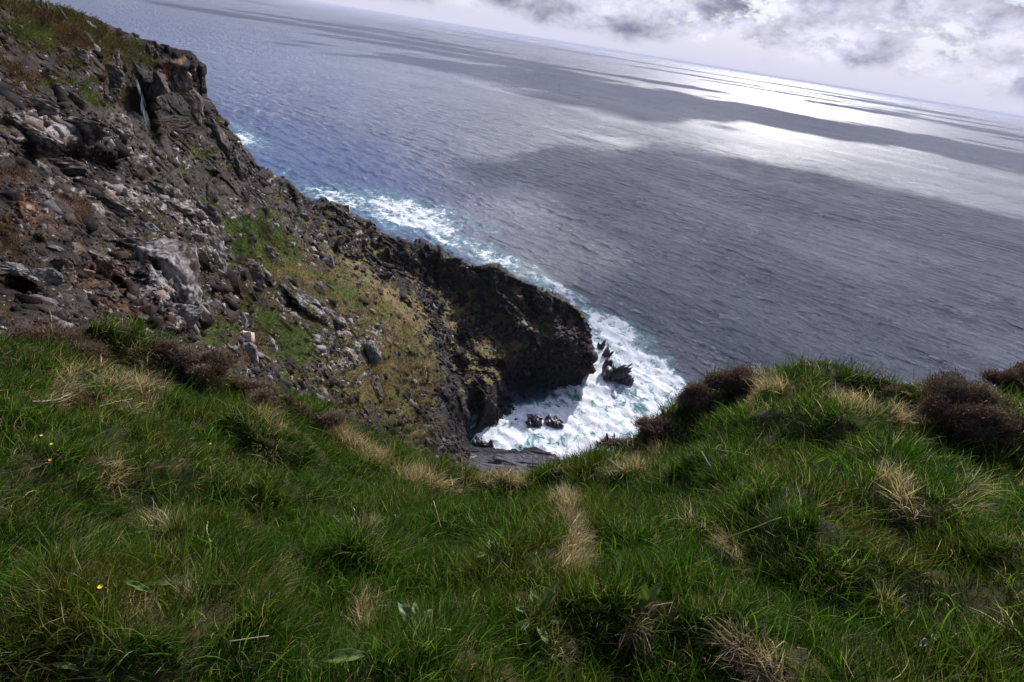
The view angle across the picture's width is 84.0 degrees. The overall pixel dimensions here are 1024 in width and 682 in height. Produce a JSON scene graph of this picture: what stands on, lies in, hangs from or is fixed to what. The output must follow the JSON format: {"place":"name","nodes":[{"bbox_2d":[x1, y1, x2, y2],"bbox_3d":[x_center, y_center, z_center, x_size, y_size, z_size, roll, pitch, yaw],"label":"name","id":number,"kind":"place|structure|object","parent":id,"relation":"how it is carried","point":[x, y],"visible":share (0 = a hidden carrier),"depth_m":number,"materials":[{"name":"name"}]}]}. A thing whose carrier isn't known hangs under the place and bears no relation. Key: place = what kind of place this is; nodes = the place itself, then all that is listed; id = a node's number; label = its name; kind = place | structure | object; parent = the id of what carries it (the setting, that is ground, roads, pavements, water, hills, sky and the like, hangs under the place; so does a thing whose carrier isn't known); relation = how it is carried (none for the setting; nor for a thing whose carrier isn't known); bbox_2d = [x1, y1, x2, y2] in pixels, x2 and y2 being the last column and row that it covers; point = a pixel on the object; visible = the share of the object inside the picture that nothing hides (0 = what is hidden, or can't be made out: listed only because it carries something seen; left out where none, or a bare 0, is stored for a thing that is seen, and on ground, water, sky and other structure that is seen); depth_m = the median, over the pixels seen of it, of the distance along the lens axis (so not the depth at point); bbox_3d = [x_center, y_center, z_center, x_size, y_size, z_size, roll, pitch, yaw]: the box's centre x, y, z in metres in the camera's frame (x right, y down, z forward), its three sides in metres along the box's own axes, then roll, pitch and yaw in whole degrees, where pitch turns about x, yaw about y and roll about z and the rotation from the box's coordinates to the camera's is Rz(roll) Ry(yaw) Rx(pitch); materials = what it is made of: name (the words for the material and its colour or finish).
{"place":"outdoors","nodes":[
{"label":"outdoors","id":0,"kind":"place"},
{"bbox_2d":[0,0,597,470],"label":"headland","id":1,"kind":"structure","parent":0,"point":[486,334],"depth_m":57.70,"materials":[{"name":"grey stone"}]},
{"bbox_2d":[0,261,30,275],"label":"boulder","id":2,"kind":"object","parent":1,"relation":"on","point":[14,269],"visible":0.9,"depth_m":10.62,"materials":[{"name":"grey stone"}]},
{"bbox_2d":[28,186,55,200],"bbox_3d":[-14.638,-4.471,17.619,0.799,0.645,0.564,9,28,0],"label":"boulder","id":3,"kind":"object","parent":1,"relation":"on","point":[43,192],"visible":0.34,"depth_m":17.50,"materials":[{"name":"grey stone"}]},
{"bbox_2d":[35,160,51,172],"bbox_3d":[-18.841,-6.913,22.656,0.758,0.663,0.749,-16,37,-38],"label":"boulder","id":4,"kind":"object","parent":1,"relation":"on","point":[44,167],"visible":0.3,"depth_m":22.53,"materials":[{"name":"grey stone"}]},
{"bbox_2d":[30,294,58,305],"bbox_3d":[-8.416,-0.693,10.158,0.496,0.267,0.417,9,28,0],"label":"boulder","id":5,"kind":"object","parent":1,"relation":"on","point":[54,301],"visible":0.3,"depth_m":10.16,"materials":[{"name":"grey stone"}]},
{"bbox_2d":[31,267,63,284],"bbox_3d":[-9.400,-1.285,11.422,0.430,0.412,0.585,29,34,33],"label":"boulder","id":6,"kind":"object","parent":1,"relation":"on","point":[48,275],"visible":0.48,"depth_m":11.34,"materials":[{"name":"grey stone"}]},
{"bbox_2d":[46,245,63,251],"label":"boulder","id":7,"kind":"object","parent":1,"relation":"on","point":[54,248],"visible":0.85,"depth_m":13.84,"materials":[{"name":"grey stone"}]},
{"bbox_2d":[71,242,84,255],"bbox_3d":[-12.022,-2.515,15.660,0.316,0.376,0.407,9,28,0],"label":"boulder","id":8,"kind":"object","parent":1,"relation":"on","point":[78,249],"visible":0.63,"depth_m":15.66,"materials":[{"name":"beige stone"}]},
{"bbox_2d":[81,193,96,199],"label":"boulder","id":9,"kind":"object","parent":1,"relation":"on","point":[91,197],"visible":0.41,"depth_m":22.28,"materials":[{"name":"stone"}]},
{"bbox_2d":[84,269,94,276],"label":"boulder","id":10,"kind":"object","parent":1,"relation":"on","point":[89,273],"visible":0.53,"depth_m":16.02,"materials":[{"name":"stone"}]},
{"bbox_2d":[137,81,147,128],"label":"waterfall","id":11,"kind":"structure","parent":1,"relation":"on","point":[141,103],"depth_m":53.92,"materials":[{"name":"white liquid"}]},
{"bbox_2d":[139,222,160,233],"bbox_3d":[-16.314,-5.003,25.280,1.196,0.711,0.868,9,28,0],"label":"boulder","id":12,"kind":"object","parent":1,"relation":"on","point":[152,227],"visible":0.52,"depth_m":25.10,"materials":[{"name":"stone"}]},
{"bbox_2d":[175,190,182,197],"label":"boulder","id":13,"kind":"object","parent":1,"relation":"on","point":[179,195],"visible":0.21,"depth_m":38.38,"materials":[{"name":"grey stone"}]},
{"bbox_2d":[174,304,202,329],"bbox_3d":[-10.684,-0.764,18.287,1.169,1.148,0.985,9,28,0],"label":"boulder","id":14,"kind":"object","parent":1,"relation":"on","point":[189,314],"visible":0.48,"depth_m":18.07,"materials":[{"name":"grey stone"}]},
{"bbox_2d":[191,231,204,241],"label":"boulder","id":15,"kind":"object","parent":1,"relation":"on","point":[198,237],"visible":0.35,"depth_m":32.73,"materials":[{"name":"grey stone"}]},
{"bbox_2d":[0,0,463,458],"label":"cliff grass","id":16,"kind":"structure","parent":1,"relation":"on","point":[44,25],"depth_m":49.59,"materials":[{"name":"green plant"}]},
{"bbox_2d":[240,312,249,330],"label":"boulder","id":17,"kind":"object","parent":1,"relation":"on","point":[244,322],"visible":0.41,"depth_m":36.98,"materials":[{"name":"grey stone"}]},
{"bbox_2d":[244,342,257,362],"bbox_3d":[-15.561,0.715,33.690,1.068,1.256,1.218,9,28,0],"label":"boulder","id":18,"kind":"object","parent":1,"relation":"on","point":[251,349],"visible":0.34,"depth_m":33.47,"materials":[{"name":"grey stone"}]},
{"bbox_2d":[299,213,309,221],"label":"boulder","id":19,"kind":"object","parent":1,"relation":"on","point":[305,216],"visible":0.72,"depth_m":109.45,"materials":[{"name":"stone"}]},
{"bbox_2d":[323,256,334,267],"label":"boulder","id":20,"kind":"object","parent":1,"relation":"on","point":[329,261],"visible":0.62,"depth_m":101.97,"materials":[{"name":"stone"}]},
{"bbox_2d":[365,340,381,364],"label":"boulder","id":21,"kind":"object","parent":1,"relation":"on","point":[373,353],"visible":0.91,"depth_m":83.66,"materials":[{"name":"grey stone"}]},
{"bbox_2d":[0,304,1023,681],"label":"ground","id":22,"kind":"structure","parent":0,"point":[176,474],"depth_m":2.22,"materials":[{"name":"green plant"}]},
{"bbox_2d":[0,390,33,411],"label":"plantain plant","id":23,"kind":"object","parent":22,"relation":"on","point":[19,395],"visible":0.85,"depth_m":2.58,"materials":[{"name":"green plant"}]},
{"bbox_2d":[31,393,70,402],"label":"dead twig","id":24,"kind":"object","parent":22,"relation":"on","point":[55,399],"visible":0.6,"depth_m":2.94,"materials":[{"name":"grey wood"}]},
{"bbox_2d":[0,320,112,363],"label":"heather bush","id":25,"kind":"object","parent":22,"relation":"on","point":[93,345],"visible":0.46,"depth_m":3.82,"materials":[{"name":"brown plant"}]},
{"bbox_2d":[48,310,52,336],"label":"seed stalk","id":26,"kind":"object","parent":25,"relation":"on","point":[50,318],"visible":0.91,"depth_m":3.74,"materials":[{"name":"plant"}]},
{"bbox_2d":[65,385,107,411],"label":"heather bush","id":27,"kind":"object","parent":22,"relation":"on","point":[92,397],"visible":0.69,"depth_m":3.12,"materials":[{"name":"brown plant"}]},
{"bbox_2d":[51,643,128,681],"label":"plantain plant","id":28,"kind":"object","parent":22,"relation":"on","point":[73,666],"visible":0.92,"depth_m":1.31,"materials":[{"name":"green plant"}]},
{"bbox_2d":[121,579,157,596],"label":"plantain plant","id":29,"kind":"object","parent":22,"relation":"on","point":[137,585],"visible":0.98,"depth_m":1.48,"materials":[{"name":"green plant"}]},
{"bbox_2d":[134,515,164,535],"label":"plantain plant","id":30,"kind":"object","parent":22,"relation":"on","point":[141,529],"visible":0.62,"depth_m":2.15,"materials":[{"name":"green plant"}]},
{"bbox_2d":[147,337,180,358],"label":"heather bush","id":31,"kind":"object","parent":22,"relation":"on","point":[169,344],"visible":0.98,"depth_m":4.04,"materials":[{"name":"brown plant"}]},
{"bbox_2d":[144,580,240,585],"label":"plantain plant","id":32,"kind":"object","parent":22,"relation":"on","point":[173,583],"visible":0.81,"depth_m":1.57,"materials":[{"name":"green plant"}]},
{"bbox_2d":[165,341,241,381],"bbox_3d":[-2.261,0.136,4.088,0.553,0.231,0.381,9,28,0],"label":"heather bush","id":33,"kind":"object","parent":22,"relation":"on","point":[188,358],"visible":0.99,"depth_m":4.06,"materials":[{"name":"brown plant"}]},
{"bbox_2d":[229,635,268,641],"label":"dry stem","id":34,"kind":"object","parent":22,"relation":"on","point":[248,638],"visible":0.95,"depth_m":1.41,"materials":[{"name":"plant"}]},
{"bbox_2d":[226,372,285,400],"bbox_3d":[-2.002,0.347,4.337,0.521,0.214,0.349,19,30,18],"label":"heather bush","id":35,"kind":"object","parent":22,"relation":"on","point":[254,385],"visible":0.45,"depth_m":4.30,"materials":[{"name":"brown plant"}]},
{"bbox_2d":[250,385,312,418],"bbox_3d":[-1.569,0.416,3.863,0.467,0.208,0.276,9,28,0],"label":"heather bush","id":36,"kind":"object","parent":22,"relation":"on","point":[262,392],"visible":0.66,"depth_m":3.82,"materials":[{"name":"brown plant"}]},
{"bbox_2d":[303,489,313,507],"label":"plantain plant","id":37,"kind":"object","parent":22,"relation":"on","point":[306,499],"visible":0.9,"depth_m":2.73,"materials":[{"name":"green plant"}]},
{"bbox_2d":[305,407,348,430],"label":"heather bush","id":38,"kind":"object","parent":22,"relation":"on","point":[332,417],"visible":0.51,"depth_m":3.88,"materials":[{"name":"brown plant"}]},
{"bbox_2d":[313,648,367,662],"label":"plantain plant","id":39,"kind":"object","parent":22,"relation":"on","point":[338,654],"visible":0.95,"depth_m":1.42,"materials":[{"name":"green plant"}]},
{"bbox_2d":[385,601,438,641],"bbox_3d":[-0.270,0.833,1.619,0.181,0.080,0.175,9,28,0],"label":"plantain plant","id":40,"kind":"object","parent":22,"relation":"on","point":[401,605],"visible":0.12,"depth_m":1.65,"materials":[{"name":"green plant"}]},
{"bbox_2d":[474,539,499,562],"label":"plantain plant","id":41,"kind":"object","parent":22,"relation":"on","point":[495,542],"visible":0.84,"depth_m":2.10,"materials":[{"name":"green plant"}]},
{"bbox_2d":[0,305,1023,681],"bbox_3d":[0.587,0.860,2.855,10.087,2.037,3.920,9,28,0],"label":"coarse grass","id":42,"kind":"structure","parent":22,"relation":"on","point":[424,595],"depth_m":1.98,"materials":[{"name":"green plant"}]},
{"bbox_2d":[2,325,1023,681],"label":"dry grass","id":43,"kind":"structure","parent":22,"relation":"on","point":[576,553],"depth_m":2.39,"materials":[{"name":"beige plant"}]},
{"bbox_2d":[647,602,671,614],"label":"dry stem","id":44,"kind":"object","parent":43,"relation":"on","point":[658,605],"visible":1,"depth_m":1.68,"materials":[{"name":"plant"}]},
{"bbox_2d":[509,579,570,644],"bbox_3d":[0.084,0.827,1.725,0.160,0.112,0.209,31,35,34],"label":"plantain plant","id":45,"kind":"object","parent":22,"relation":"on","point":[548,597],"visible":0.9,"depth_m":1.75,"materials":[{"name":"green plant"}]},
{"bbox_2d":[598,434,635,452],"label":"heather bush","id":46,"kind":"object","parent":22,"relation":"on","point":[617,440],"visible":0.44,"depth_m":4.08,"materials":[{"name":"brown plant"}]},
{"bbox_2d":[638,582,662,610],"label":"plantain plant","id":47,"kind":"object","parent":22,"relation":"on","point":[645,595],"visible":1,"depth_m":1.71,"materials":[{"name":"green plant"}]},
{"bbox_2d":[631,411,674,439],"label":"heather bush","id":48,"kind":"object","parent":22,"relation":"on","point":[653,427],"visible":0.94,"depth_m":3.94,"materials":[{"name":"brown plant"}]},
{"bbox_2d":[673,377,726,419],"bbox_3d":[1.328,0.413,3.976,0.394,0.323,0.263,9,28,0],"label":"heather bush","id":49,"kind":"object","parent":22,"relation":"on","point":[697,395],"visible":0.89,"depth_m":3.96,"materials":[{"name":"brown plant"}]},
{"bbox_2d":[700,362,776,400],"bbox_3d":[1.692,0.284,4.082,0.751,0.274,0.336,9,28,0],"label":"heather bush","id":50,"kind":"object","parent":22,"relation":"on","point":[731,381],"visible":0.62,"depth_m":4.02,"materials":[{"name":"brown plant"}]},
{"bbox_2d":[716,517,780,541],"bbox_3d":[0.906,0.729,2.189,0.192,0.195,0.004,11,28,4],"label":"dry stem","id":51,"kind":"object","parent":22,"relation":"on","point":[747,530],"visible":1,"depth_m":2.19,"materials":[{"name":"plant"}]},
{"bbox_2d":[828,380,861,396],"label":"heather bush","id":52,"kind":"object","parent":22,"relation":"on","point":[840,386],"visible":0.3,"depth_m":3.67,"materials":[{"name":"plant"}]},
{"bbox_2d":[878,380,915,405],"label":"heather bush","id":53,"kind":"object","parent":22,"relation":"on","point":[887,391],"visible":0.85,"depth_m":3.56,"materials":[{"name":"brown plant"}]},
{"bbox_2d":[915,638,926,658],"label":"seed stalk","id":54,"kind":"object","parent":22,"relation":"on","point":[923,642],"visible":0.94,"depth_m":1.63,"materials":[{"name":"plant"}]},
{"bbox_2d":[911,634,936,646],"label":"plantain plant","id":55,"kind":"object","parent":22,"relation":"on","point":[913,644],"visible":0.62,"depth_m":1.66,"materials":[{"name":"green plant"}]},
{"bbox_2d":[952,504,968,513],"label":"plantain plant","id":56,"kind":"object","parent":22,"relation":"on","point":[962,508],"visible":0.93,"depth_m":2.17,"materials":[{"name":"green plant"}]},
{"bbox_2d":[908,363,1023,450],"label":"heather bush","id":57,"kind":"object","parent":22,"relation":"on","point":[971,413],"visible":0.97,"depth_m":3.19,"materials":[{"name":"brown plant"}]},
{"bbox_2d":[972,359,1023,393],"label":"heather bush","id":58,"kind":"object","parent":22,"relation":"on","point":[1015,374],"visible":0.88,"depth_m":3.55,"materials":[{"name":"brown plant"}]},
{"bbox_2d":[468,446,558,475],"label":"rock platform","id":59,"kind":"object","parent":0,"point":[523,458],"visible":0.13,"depth_m":133.33,"materials":[{"name":"grey stone"}]},
{"bbox_2d":[37,0,1023,458],"bbox_3d":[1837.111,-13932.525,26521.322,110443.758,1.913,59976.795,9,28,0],"label":"sea","id":60,"kind":"structure","parent":0,"point":[667,226],"depth_m":451.75,"materials":[{"name":"liquid"}]},
{"bbox_2d":[472,436,483,445],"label":"sea rock","id":61,"kind":"object","parent":60,"relation":"in","point":[477,440],"visible":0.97,"depth_m":140.85,"materials":[{"name":"grey stone"}]},
{"bbox_2d":[478,438,487,447],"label":"sea rock","id":62,"kind":"object","parent":60,"relation":"in","point":[482,445],"visible":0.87,"depth_m":140.38,"materials":[{"name":"grey stone"}]},
{"bbox_2d":[487,439,493,447],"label":"sea rock","id":63,"kind":"object","parent":60,"relation":"in","point":[490,444],"visible":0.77,"depth_m":139.98,"materials":[{"name":"grey stone"}]},
{"bbox_2d":[525,414,542,427],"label":"sea rock","id":64,"kind":"object","parent":60,"relation":"in","point":[534,420],"visible":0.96,"depth_m":151.25,"materials":[{"name":"grey stone"}]},
{"bbox_2d":[544,413,563,428],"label":"sea rock","id":65,"kind":"object","parent":60,"relation":"in","point":[555,422],"visible":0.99,"depth_m":152.30,"materials":[{"name":"grey stone"}]},
{"bbox_2d":[597,340,605,349],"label":"sea rock","id":66,"kind":"object","parent":60,"relation":"in","point":[601,345],"visible":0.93,"depth_m":195.00,"materials":[{"name":"grey stone"}]},
{"bbox_2d":[602,346,613,357],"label":"sea rock","id":67,"kind":"object","parent":60,"relation":"in","point":[606,352],"visible":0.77,"depth_m":190.17,"materials":[{"name":"grey stone"}]},
{"bbox_2d":[602,357,632,380],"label":"sea rock","id":68,"kind":"object","parent":60,"relation":"in","point":[610,372],"visible":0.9,"depth_m":176.75,"materials":[{"name":"grey stone"}]},
{"bbox_2d":[618,374,633,385],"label":"sea rock","id":69,"kind":"object","parent":60,"relation":"in","point":[627,380],"visible":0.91,"depth_m":176.74,"materials":[{"name":"grey stone"}]},
{"bbox_2d":[300,0,1023,117],"label":"sky","id":70,"kind":"structure","parent":0,"point":[969,54],"materials":[{"name":"white"}]}
]}

